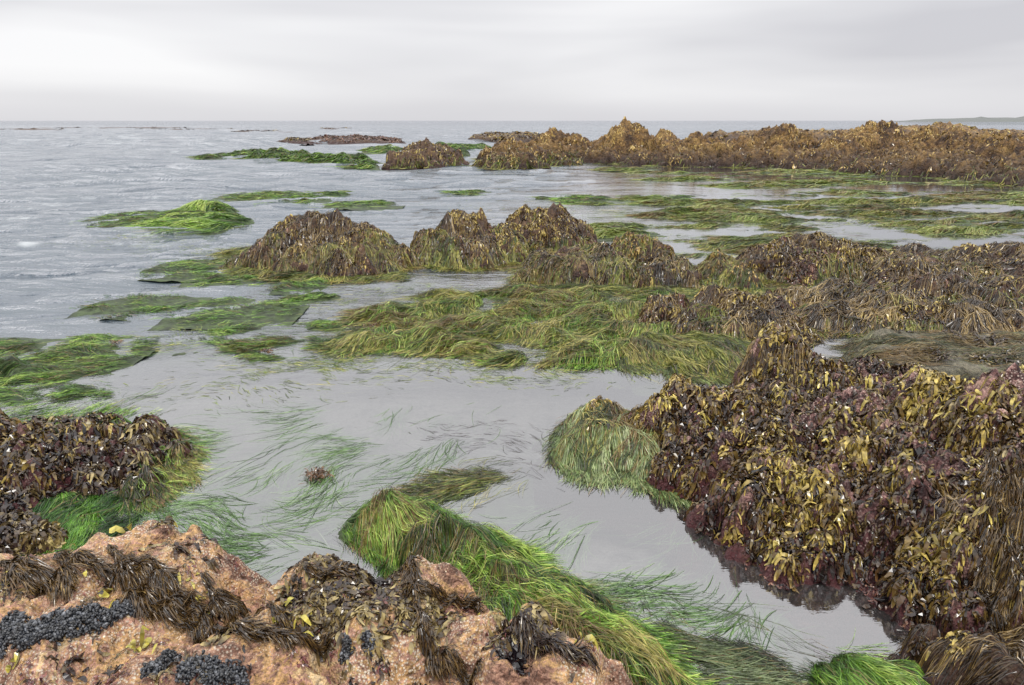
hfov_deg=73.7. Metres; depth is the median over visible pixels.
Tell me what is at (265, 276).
surfgrass mat
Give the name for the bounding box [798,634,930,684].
surfgrass mat
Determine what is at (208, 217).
surfgrass mat
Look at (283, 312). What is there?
surfgrass mat
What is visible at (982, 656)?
rock
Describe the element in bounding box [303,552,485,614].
feather boa kelp
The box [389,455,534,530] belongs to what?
surfgrass mat
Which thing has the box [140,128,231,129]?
kelp raft
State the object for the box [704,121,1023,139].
reef ledge
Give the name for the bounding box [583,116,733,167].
reef crag
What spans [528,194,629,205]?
surfgrass mat
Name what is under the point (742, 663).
surfgrass mat
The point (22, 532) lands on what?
rock
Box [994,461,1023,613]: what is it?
feather boa kelp
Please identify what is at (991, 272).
reef shelf
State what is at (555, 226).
weedy rock
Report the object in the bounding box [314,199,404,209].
surfgrass mat
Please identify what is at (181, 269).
surfgrass mat
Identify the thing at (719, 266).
weedy rock
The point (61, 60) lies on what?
sky
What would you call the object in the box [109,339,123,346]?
seaweed tuft
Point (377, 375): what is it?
loose surfgrass
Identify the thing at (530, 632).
feather boa kelp
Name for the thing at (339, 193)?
surfgrass mat
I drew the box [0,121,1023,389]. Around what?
sea
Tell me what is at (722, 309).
weedy rock
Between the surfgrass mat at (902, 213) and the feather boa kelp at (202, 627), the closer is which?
the feather boa kelp at (202, 627)
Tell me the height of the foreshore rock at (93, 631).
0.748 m
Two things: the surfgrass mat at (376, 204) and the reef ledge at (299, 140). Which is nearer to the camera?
the surfgrass mat at (376, 204)
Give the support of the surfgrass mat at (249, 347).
on the sea
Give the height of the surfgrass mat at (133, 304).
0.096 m
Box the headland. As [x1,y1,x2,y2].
[893,116,1023,121]
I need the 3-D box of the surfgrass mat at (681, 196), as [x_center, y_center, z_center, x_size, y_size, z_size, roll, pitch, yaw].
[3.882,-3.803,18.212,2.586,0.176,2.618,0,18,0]
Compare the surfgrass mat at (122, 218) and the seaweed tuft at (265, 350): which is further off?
the surfgrass mat at (122, 218)
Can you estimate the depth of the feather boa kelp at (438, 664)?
2.20 m
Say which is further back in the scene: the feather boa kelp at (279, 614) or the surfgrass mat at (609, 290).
the surfgrass mat at (609, 290)
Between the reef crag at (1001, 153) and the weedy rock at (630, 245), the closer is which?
the weedy rock at (630, 245)
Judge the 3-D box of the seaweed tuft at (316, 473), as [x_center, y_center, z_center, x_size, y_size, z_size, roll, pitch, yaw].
[-1.153,0.765,4.022,0.215,0.045,0.188,-3,18,-9]
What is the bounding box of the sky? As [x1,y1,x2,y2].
[0,0,1023,120]
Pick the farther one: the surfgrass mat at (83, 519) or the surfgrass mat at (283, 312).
the surfgrass mat at (283, 312)
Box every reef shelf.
[774,276,1023,359]
[853,240,1023,309]
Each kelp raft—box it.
[0,128,62,130]
[50,126,186,127]
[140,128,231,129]
[233,129,280,131]
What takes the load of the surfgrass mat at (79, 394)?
on the sea
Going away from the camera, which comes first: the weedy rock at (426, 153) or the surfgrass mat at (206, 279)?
the surfgrass mat at (206, 279)
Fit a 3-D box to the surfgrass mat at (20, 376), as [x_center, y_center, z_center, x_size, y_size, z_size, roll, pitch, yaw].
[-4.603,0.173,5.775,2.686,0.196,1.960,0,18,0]
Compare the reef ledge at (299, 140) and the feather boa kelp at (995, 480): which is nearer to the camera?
the feather boa kelp at (995, 480)
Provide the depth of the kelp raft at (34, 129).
147.73 m
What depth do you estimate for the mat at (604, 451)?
4.11 m
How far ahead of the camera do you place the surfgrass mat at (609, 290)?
8.35 m
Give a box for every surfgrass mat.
[0,333,158,410]
[1,381,149,406]
[2,388,179,426]
[21,490,195,556]
[58,293,212,320]
[68,210,162,227]
[112,199,254,236]
[123,257,225,281]
[139,318,386,367]
[147,295,315,330]
[171,271,263,288]
[174,246,421,286]
[183,152,229,159]
[200,190,332,203]
[226,147,385,170]
[247,277,330,294]
[266,288,340,302]
[293,280,702,380]
[306,190,354,196]
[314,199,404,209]
[316,483,732,684]
[359,144,402,153]
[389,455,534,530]
[435,141,490,156]
[437,189,492,196]
[496,282,787,301]
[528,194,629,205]
[562,330,751,395]
[568,195,1023,259]
[588,165,1023,206]
[599,587,841,684]
[618,194,703,204]
[681,225,1022,257]
[693,193,1023,228]
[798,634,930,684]
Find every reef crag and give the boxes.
[465,127,596,170]
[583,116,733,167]
[719,123,867,172]
[836,120,983,177]
[936,130,1023,186]
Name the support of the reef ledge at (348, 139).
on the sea
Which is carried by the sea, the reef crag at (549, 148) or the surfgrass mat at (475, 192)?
the surfgrass mat at (475, 192)
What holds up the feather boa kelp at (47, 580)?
on the foreshore rock at (93, 631)
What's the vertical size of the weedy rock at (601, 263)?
0.624 m
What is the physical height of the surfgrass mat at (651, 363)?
0.272 m
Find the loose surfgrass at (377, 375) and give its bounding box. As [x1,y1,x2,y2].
[30,183,895,418]
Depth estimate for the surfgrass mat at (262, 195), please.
18.56 m
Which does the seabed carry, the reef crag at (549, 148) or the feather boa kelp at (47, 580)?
the reef crag at (549, 148)
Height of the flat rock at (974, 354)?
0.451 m
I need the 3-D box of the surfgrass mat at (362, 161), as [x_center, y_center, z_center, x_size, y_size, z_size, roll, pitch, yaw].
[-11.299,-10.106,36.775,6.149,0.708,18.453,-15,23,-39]
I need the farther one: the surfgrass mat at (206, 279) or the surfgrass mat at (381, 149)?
the surfgrass mat at (381, 149)
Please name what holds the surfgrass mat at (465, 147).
on the sea
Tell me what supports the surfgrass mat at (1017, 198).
on the sea
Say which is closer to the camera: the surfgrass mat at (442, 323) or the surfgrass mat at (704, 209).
the surfgrass mat at (442, 323)
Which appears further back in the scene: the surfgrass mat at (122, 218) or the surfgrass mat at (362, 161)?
the surfgrass mat at (362, 161)
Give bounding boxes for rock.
[0,409,238,524]
[0,509,68,556]
[0,515,632,684]
[219,208,425,283]
[381,137,469,169]
[410,207,529,288]
[498,241,644,287]
[504,202,596,253]
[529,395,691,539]
[610,231,675,260]
[628,248,703,290]
[630,282,830,358]
[687,248,778,292]
[735,231,889,288]
[818,327,1023,379]
[877,622,1023,684]
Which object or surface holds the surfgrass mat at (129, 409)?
on the sea
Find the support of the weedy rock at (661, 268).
in the sea
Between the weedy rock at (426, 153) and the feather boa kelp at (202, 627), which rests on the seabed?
the weedy rock at (426, 153)
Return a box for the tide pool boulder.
[626,321,1023,658]
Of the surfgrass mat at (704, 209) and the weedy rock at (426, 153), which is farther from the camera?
the weedy rock at (426, 153)
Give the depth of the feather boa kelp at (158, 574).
2.49 m
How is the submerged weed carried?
on the sea
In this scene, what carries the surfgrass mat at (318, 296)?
on the sea
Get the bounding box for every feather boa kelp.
[0,552,91,606]
[51,548,334,657]
[105,544,241,623]
[198,570,290,628]
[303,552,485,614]
[411,592,484,684]
[503,608,601,673]
[965,446,1022,593]
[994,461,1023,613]
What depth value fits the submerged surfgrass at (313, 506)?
3.70 m
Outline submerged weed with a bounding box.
[356,407,585,498]
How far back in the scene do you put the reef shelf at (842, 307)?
6.89 m
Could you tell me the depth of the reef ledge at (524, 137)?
69.92 m
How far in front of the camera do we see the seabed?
5.88 m
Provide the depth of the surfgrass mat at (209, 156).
38.25 m
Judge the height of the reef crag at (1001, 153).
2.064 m
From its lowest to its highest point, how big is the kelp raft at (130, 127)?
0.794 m
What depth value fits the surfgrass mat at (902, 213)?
15.48 m
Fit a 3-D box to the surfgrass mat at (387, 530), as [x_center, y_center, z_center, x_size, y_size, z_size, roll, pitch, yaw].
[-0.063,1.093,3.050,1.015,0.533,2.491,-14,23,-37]
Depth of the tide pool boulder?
3.46 m
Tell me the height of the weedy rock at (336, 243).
1.016 m
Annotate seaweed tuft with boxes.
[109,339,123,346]
[258,347,277,354]
[298,466,333,484]
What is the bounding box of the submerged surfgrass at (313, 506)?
[69,387,816,676]
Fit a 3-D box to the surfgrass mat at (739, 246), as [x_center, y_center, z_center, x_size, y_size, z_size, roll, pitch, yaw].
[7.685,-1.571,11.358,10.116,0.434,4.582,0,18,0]
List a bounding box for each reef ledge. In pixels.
[276,137,321,145]
[310,134,405,144]
[468,131,540,142]
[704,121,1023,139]
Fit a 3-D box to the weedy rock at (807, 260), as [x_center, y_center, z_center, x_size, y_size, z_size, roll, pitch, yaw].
[4.124,-1.143,9.532,2.918,0.777,2.136,-16,24,-40]
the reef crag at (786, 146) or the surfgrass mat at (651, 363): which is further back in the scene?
the reef crag at (786, 146)
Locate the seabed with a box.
[0,171,822,658]
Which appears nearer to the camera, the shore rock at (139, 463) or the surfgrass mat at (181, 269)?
the shore rock at (139, 463)
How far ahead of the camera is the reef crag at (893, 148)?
31.41 m
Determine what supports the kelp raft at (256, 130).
on the sea

